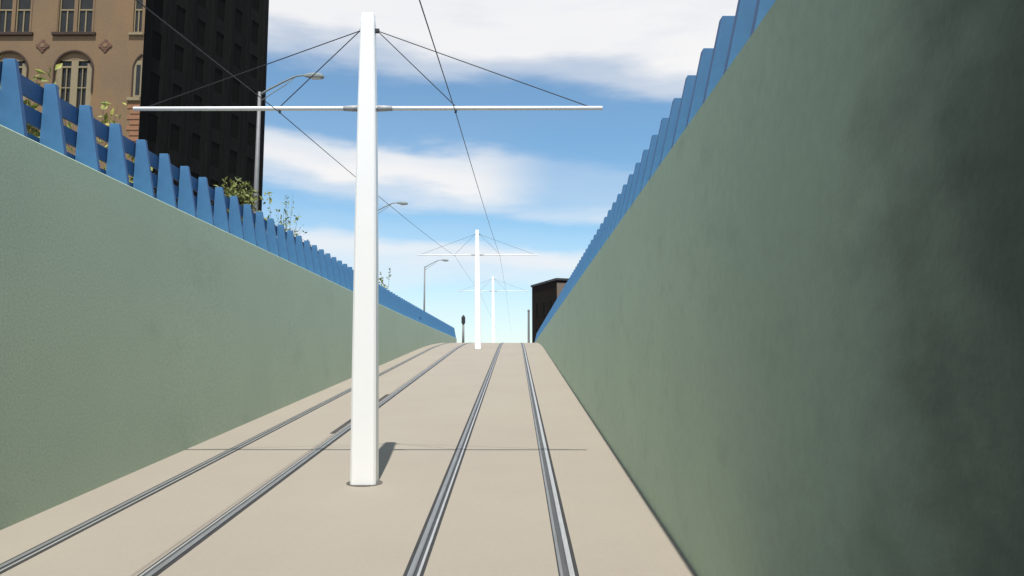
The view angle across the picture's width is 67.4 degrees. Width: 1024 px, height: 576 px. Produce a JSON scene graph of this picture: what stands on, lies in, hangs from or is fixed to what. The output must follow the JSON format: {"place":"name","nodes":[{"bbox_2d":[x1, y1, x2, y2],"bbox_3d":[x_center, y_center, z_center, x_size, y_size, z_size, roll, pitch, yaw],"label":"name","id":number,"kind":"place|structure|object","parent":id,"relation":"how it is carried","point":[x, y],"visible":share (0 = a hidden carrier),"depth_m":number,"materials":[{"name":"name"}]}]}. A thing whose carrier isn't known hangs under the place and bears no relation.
{"place":"outdoors","nodes":[
{"label":"outdoors","id":0,"kind":"place"},
{"bbox_2d":[0,0,145,181],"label":"tan building","id":1,"kind":"structure","parent":0,"point":[95,47],"depth_m":62.58,"materials":[{"name":"brown stone"}]},
{"bbox_2d":[0,0,12,31],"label":"window","id":2,"kind":"structure","parent":1,"relation":"in","point":[5,5],"depth_m":63.12,"materials":[{"name":"beige glass"}]},
{"bbox_2d":[0,60,26,100],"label":"arched window","id":3,"kind":"structure","parent":1,"relation":"in","point":[22,65],"depth_m":62.56,"materials":[{"name":"beige glass"}]},
{"bbox_2d":[16,0,30,31],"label":"window","id":4,"kind":"structure","parent":1,"relation":"in","point":[23,6],"depth_m":63.09,"materials":[{"name":"beige glass"}]},
{"bbox_2d":[59,0,74,31],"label":"window","id":5,"kind":"structure","parent":1,"relation":"in","point":[67,6],"depth_m":63.09,"materials":[{"name":"beige glass"}]},
{"bbox_2d":[55,60,91,108],"bbox_3d":[-35.589,-16.430,62.441,3.028,5.480,0.195,0,-6,0],"label":"arched window","id":6,"kind":"structure","parent":1,"relation":"in","point":[73,79],"depth_m":62.46,"materials":[{"name":"beige glass"}]},
{"bbox_2d":[78,0,92,31],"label":"window","id":7,"kind":"structure","parent":1,"relation":"in","point":[85,6],"depth_m":63.07,"materials":[{"name":"beige glass"}]},
{"bbox_2d":[133,61,142,96],"bbox_3d":[-30.350,-16.959,62.245,0.633,3.030,0.057,0,-6,0],"label":"arched window","id":8,"kind":"structure","parent":1,"relation":"in","point":[137,80],"depth_m":62.21,"materials":[{"name":"beige glass"}]},
{"bbox_2d":[134,0,142,31],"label":"window","id":9,"kind":"structure","parent":1,"relation":"in","point":[138,7],"depth_m":63.04,"materials":[{"name":"beige glass"}]},
{"bbox_2d":[138,0,268,211],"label":"black tower","id":10,"kind":"structure","parent":0,"point":[214,148],"depth_m":71.46,"materials":[{"name":"brick"}]},
{"bbox_2d":[147,113,156,142],"bbox_3d":[-30.263,-13.392,64.502,0.050,2.292,1.142,-2,-6,16],"label":"window","id":11,"kind":"structure","parent":10,"relation":"in","point":[152,120],"depth_m":64.52,"materials":[{"name":"black glass"}]},
{"bbox_2d":[149,72,158,101],"bbox_3d":[-30.263,-16.972,64.884,0.050,2.292,1.142,-2,-6,16],"label":"window","id":12,"kind":"structure","parent":10,"relation":"in","point":[154,79],"depth_m":64.90,"materials":[{"name":"black glass"}]},
{"bbox_2d":[151,31,161,60],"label":"window","id":13,"kind":"structure","parent":10,"relation":"in","point":[156,38],"depth_m":65.28,"materials":[{"name":"black glass"}]},
{"bbox_2d":[153,0,162,18],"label":"window","id":14,"kind":"structure","parent":10,"relation":"in","point":[158,4],"depth_m":65.68,"materials":[{"name":"black glass"}]},
{"bbox_2d":[170,124,179,151],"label":"window","id":15,"kind":"structure","parent":10,"relation":"in","point":[174,138],"depth_m":67.15,"materials":[{"name":"black glass"}]},
{"bbox_2d":[172,84,180,111],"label":"window","id":16,"kind":"structure","parent":10,"relation":"in","point":[176,102],"depth_m":67.53,"materials":[{"name":"black glass"}]},
{"bbox_2d":[174,44,182,72],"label":"window","id":17,"kind":"structure","parent":10,"relation":"in","point":[178,56],"depth_m":67.91,"materials":[{"name":"black glass"}]},
{"bbox_2d":[176,5,184,33],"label":"window","id":18,"kind":"structure","parent":10,"relation":"in","point":[180,15],"depth_m":68.31,"materials":[{"name":"black glass"}]},
{"bbox_2d":[190,172,197,196],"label":"window","id":19,"kind":"structure","parent":10,"relation":"in","point":[194,175],"depth_m":69.57,"materials":[{"name":"black glass"}]},
{"bbox_2d":[191,133,199,159],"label":"window","id":20,"kind":"structure","parent":10,"relation":"in","point":[195,138],"depth_m":69.78,"materials":[{"name":"black glass"}]},
{"bbox_2d":[193,95,201,121],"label":"window","id":21,"kind":"structure","parent":10,"relation":"in","point":[197,100],"depth_m":70.18,"materials":[{"name":"black glass"}]},
{"bbox_2d":[195,57,202,83],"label":"window","id":22,"kind":"structure","parent":10,"relation":"in","point":[199,63],"depth_m":70.57,"materials":[{"name":"black glass"}]},
{"bbox_2d":[196,18,204,45],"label":"window","id":23,"kind":"structure","parent":10,"relation":"in","point":[200,25],"depth_m":70.93,"materials":[{"name":"black glass"}]},
{"bbox_2d":[198,0,205,9],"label":"window","id":24,"kind":"structure","parent":10,"relation":"in","point":[202,3],"depth_m":71.31,"materials":[{"name":"black glass"}]},
{"bbox_2d":[210,179,217,203],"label":"window","id":25,"kind":"structure","parent":10,"relation":"in","point":[212,183],"depth_m":72.01,"materials":[{"name":"black glass"}]},
{"bbox_2d":[211,142,218,167],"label":"window","id":26,"kind":"structure","parent":10,"relation":"in","point":[215,147],"depth_m":72.40,"materials":[{"name":"black glass"}]},
{"bbox_2d":[212,104,219,130],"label":"window","id":27,"kind":"structure","parent":10,"relation":"in","point":[216,114],"depth_m":72.79,"materials":[{"name":"black glass"}]},
{"bbox_2d":[214,68,221,93],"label":"window","id":28,"kind":"structure","parent":10,"relation":"in","point":[218,74],"depth_m":73.22,"materials":[{"name":"black glass"}]},
{"bbox_2d":[216,32,223,57],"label":"window","id":29,"kind":"structure","parent":10,"relation":"in","point":[219,37],"depth_m":73.57,"materials":[{"name":"black glass"}]},
{"bbox_2d":[217,0,224,21],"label":"window","id":30,"kind":"structure","parent":10,"relation":"in","point":[221,3],"depth_m":73.99,"materials":[{"name":"black glass"}]},
{"bbox_2d":[229,150,236,174],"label":"window","id":31,"kind":"structure","parent":10,"relation":"in","point":[233,155],"depth_m":75.07,"materials":[{"name":"black glass"}]},
{"bbox_2d":[231,114,237,138],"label":"window","id":32,"kind":"structure","parent":10,"relation":"in","point":[234,119],"depth_m":75.45,"materials":[{"name":"black glass"}]},
{"bbox_2d":[232,78,239,103],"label":"window","id":33,"kind":"structure","parent":10,"relation":"in","point":[235,91],"depth_m":75.80,"materials":[{"name":"black glass"}]},
{"bbox_2d":[233,43,240,68],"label":"window","id":34,"kind":"structure","parent":10,"relation":"in","point":[237,49],"depth_m":76.23,"materials":[{"name":"black glass"}]},
{"bbox_2d":[235,9,241,33],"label":"window","id":35,"kind":"structure","parent":10,"relation":"in","point":[238,16],"depth_m":76.60,"materials":[{"name":"black glass"}]},
{"bbox_2d":[246,157,252,181],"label":"window","id":36,"kind":"structure","parent":10,"relation":"in","point":[249,174],"depth_m":77.69,"materials":[{"name":"black glass"}]},
{"bbox_2d":[248,122,254,146],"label":"window","id":37,"kind":"structure","parent":10,"relation":"in","point":[250,126],"depth_m":78.08,"materials":[{"name":"black glass"}]},
{"bbox_2d":[249,88,255,112],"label":"window","id":38,"kind":"structure","parent":10,"relation":"in","point":[252,96],"depth_m":78.47,"materials":[{"name":"black glass"}]},
{"bbox_2d":[250,54,256,78],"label":"window","id":39,"kind":"structure","parent":10,"relation":"in","point":[253,59],"depth_m":78.84,"materials":[{"name":"black glass"}]},
{"bbox_2d":[251,20,257,44],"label":"window","id":40,"kind":"structure","parent":10,"relation":"in","point":[254,39],"depth_m":79.22,"materials":[{"name":"black glass"}]},
{"bbox_2d":[253,0,258,11],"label":"window","id":41,"kind":"structure","parent":10,"relation":"in","point":[255,2],"depth_m":79.65,"materials":[{"name":"black glass"}]},
{"bbox_2d":[0,343,696,575],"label":"track slab","id":42,"kind":"structure","parent":0,"point":[317,515],"depth_m":10.36,"materials":[{"name":"concrete"}]},
{"bbox_2d":[0,343,446,573],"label":"tram rail","id":43,"kind":"object","parent":42,"relation":"on","point":[11,563],"visible":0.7,"depth_m":10.52,"materials":[{"name":"metal"}]},
{"bbox_2d":[0,125,456,529],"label":"retaining wall","id":44,"kind":"structure","parent":42,"relation":"on","point":[139,330],"depth_m":11.88,"materials":[{"name":"green paint"}]},
{"bbox_2d":[0,59,455,337],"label":"blue fence","id":45,"kind":"object","parent":44,"relation":"on","point":[17,114],"visible":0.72,"depth_m":12.89,"materials":[{"name":"metal"}]},
{"bbox_2d":[137,343,467,575],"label":"tram rail","id":46,"kind":"object","parent":42,"relation":"on","point":[164,563],"visible":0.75,"depth_m":10.07,"materials":[{"name":"metal"}]},
{"bbox_2d":[330,394,389,433],"bbox_3d":[-3.659,3.048,19.125,0.100,0.580,6.850,0,-6,0],"label":"drain channel","id":47,"kind":"object","parent":42,"relation":"on","point":[347,422],"visible":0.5,"depth_m":16.85,"materials":[{"name":"metal"}]},
{"bbox_2d":[133,12,602,486],"bbox_3d":[-2.239,-0.465,11.675,7.280,7.720,0.470,0,-6,0],"label":"catenary pole","id":48,"kind":"object","parent":42,"relation":"on","point":[364,462],"visible":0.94,"depth_m":11.61,"materials":[{"name":"white metal"}]},
{"bbox_2d":[136,0,495,326],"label":"contact wire","id":49,"kind":"object","parent":48,"relation":"hanging from","point":[253,92],"visible":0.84,"depth_m":10.13,"materials":[{"name":"black metal"}]},
{"bbox_2d":[419,0,509,320],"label":"contact wire","id":50,"kind":"object","parent":48,"relation":"hanging from","point":[453,106],"visible":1,"depth_m":10.71,"materials":[{"name":"black metal"}]},
{"bbox_2d":[403,343,502,575],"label":"tram rail","id":51,"kind":"object","parent":42,"relation":"on","point":[419,558],"visible":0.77,"depth_m":10.36,"materials":[{"name":"metal"}]},
{"bbox_2d":[461,315,464,342],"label":"signal post","id":52,"kind":"object","parent":42,"relation":"on","point":[463,319],"visible":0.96,"depth_m":94.91,"materials":[{"name":"metal"}]},
{"bbox_2d":[417,230,537,348],"bbox_3d":[-2.095,0.314,46.237,7.280,7.720,0.470,0,-6,0],"label":"catenary pole","id":53,"kind":"object","parent":42,"relation":"on","point":[477,254],"visible":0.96,"depth_m":46.19,"materials":[{"name":"white metal"}]},
{"bbox_2d":[463,276,522,342],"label":"catenary pole","id":54,"kind":"object","parent":42,"relation":"on","point":[493,317],"visible":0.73,"depth_m":79.08,"materials":[{"name":"white metal"}]},
{"bbox_2d":[527,309,529,342],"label":"grey post","id":55,"kind":"object","parent":42,"relation":"on","point":[528,310],"visible":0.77,"depth_m":91.91,"materials":[{"name":"metal"}]},
{"bbox_2d":[521,343,578,575],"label":"tram rail","id":56,"kind":"object","parent":42,"relation":"on","point":[565,559],"visible":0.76,"depth_m":10.39,"materials":[{"name":"metal"}]},
{"bbox_2d":[535,0,1023,575],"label":"retaining wall","id":57,"kind":"structure","parent":42,"relation":"on","point":[783,332],"depth_m":4.27,"materials":[{"name":"green concrete"}]},
{"bbox_2d":[535,0,775,340],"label":"blue fence","id":58,"kind":"object","parent":57,"relation":"on","point":[735,33],"visible":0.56,"depth_m":8.72,"materials":[{"name":"metal"}]},
{"bbox_2d":[262,0,737,342],"label":"sky","id":59,"kind":"structure","parent":0,"point":[547,180],"materials":[{"name":"blue"}]},
{"bbox_2d":[531,278,568,342],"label":"dark building","id":60,"kind":"structure","parent":0,"point":[545,295],"depth_m":106.27,"materials":[{"name":"brown brick"}]},
{"bbox_2d":[536,302,538,315],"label":"window","id":61,"kind":"structure","parent":60,"relation":"in","point":[537,303],"depth_m":108.05,"materials":[{"name":"black glass"}]},
{"bbox_2d":[542,300,545,314],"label":"window","id":62,"kind":"structure","parent":60,"relation":"in","point":[543,302],"depth_m":105.67,"materials":[{"name":"black glass"}]},
{"bbox_2d":[549,299,552,309],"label":"window","id":63,"kind":"structure","parent":60,"relation":"in","point":[550,300],"depth_m":103.28,"materials":[{"name":"black glass"}]},
{"label":"ground","id":64,"kind":"structure","parent":0,"visible":0},
{"bbox_2d":[0,63,62,137],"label":"shrub","id":65,"kind":"object","parent":64,"relation":"on","point":[34,131],"visible":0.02,"depth_m":14.13,"materials":[{"name":"green plant"}]},
{"bbox_2d":[62,101,125,169],"bbox_3d":[-8.886,-2.363,15.938,1.679,3.457,1.631,3,-7,-25],"label":"shrub","id":66,"kind":"object","parent":64,"relation":"on","point":[105,120],"visible":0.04,"depth_m":16.25,"materials":[{"name":"green plant"}]},
{"bbox_2d":[127,154,154,193],"bbox_3d":[-8.802,-1.807,17.984,1.602,2.824,1.669,-1,-6,12],"label":"shrub","id":67,"kind":"object","parent":64,"relation":"on","point":[133,160],"visible":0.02,"depth_m":18.09,"materials":[{"name":"green plant"}]},
{"bbox_2d":[212,176,272,227],"bbox_3d":[-9.102,-1.719,25.095,3.627,3.933,3.466,5,-8,-40],"label":"young tree","id":68,"kind":"object","parent":64,"relation":"on","point":[240,195],"visible":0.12,"depth_m":25.20,"materials":[{"name":"green plant"}]},
{"bbox_2d":[264,191,310,245],"bbox_3d":[-9.447,-1.528,30.972,2.562,4.796,2.345,-5,-8,40],"label":"young tree","id":69,"kind":"object","parent":64,"relation":"on","point":[286,225],"visible":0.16,"depth_m":31.10,"materials":[{"name":"green plant"}]},
{"bbox_2d":[253,72,323,212],"bbox_3d":[-9.158,-4.003,31.139,2.830,9.750,0.400,0,-6,0],"label":"street lamp","id":70,"kind":"object","parent":64,"relation":"on","point":[318,76],"visible":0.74,"depth_m":31.36,"materials":[{"name":"metal"}]},
{"bbox_2d":[379,267,390,287],"bbox_3d":[-8.678,0.797,51.662,1.774,4.558,2.247,4,-7,-31],"label":"young tree","id":71,"kind":"object","parent":64,"relation":"on","point":[380,279],"visible":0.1,"depth_m":51.99,"materials":[{"name":"green plant"}]},
{"bbox_2d":[378,201,407,213],"bbox_3d":[-8.977,-1.425,55.301,2.830,9.750,0.400,0,-6,0],"label":"street lamp","id":72,"kind":"object","parent":64,"relation":"on","point":[403,203],"visible":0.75,"depth_m":55.73,"materials":[{"name":"metal"}]},
{"bbox_2d":[423,259,448,310],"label":"street lamp","id":73,"kind":"object","parent":64,"relation":"on","point":[445,260],"visible":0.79,"depth_m":84.58,"materials":[{"name":"metal"}]}
]}

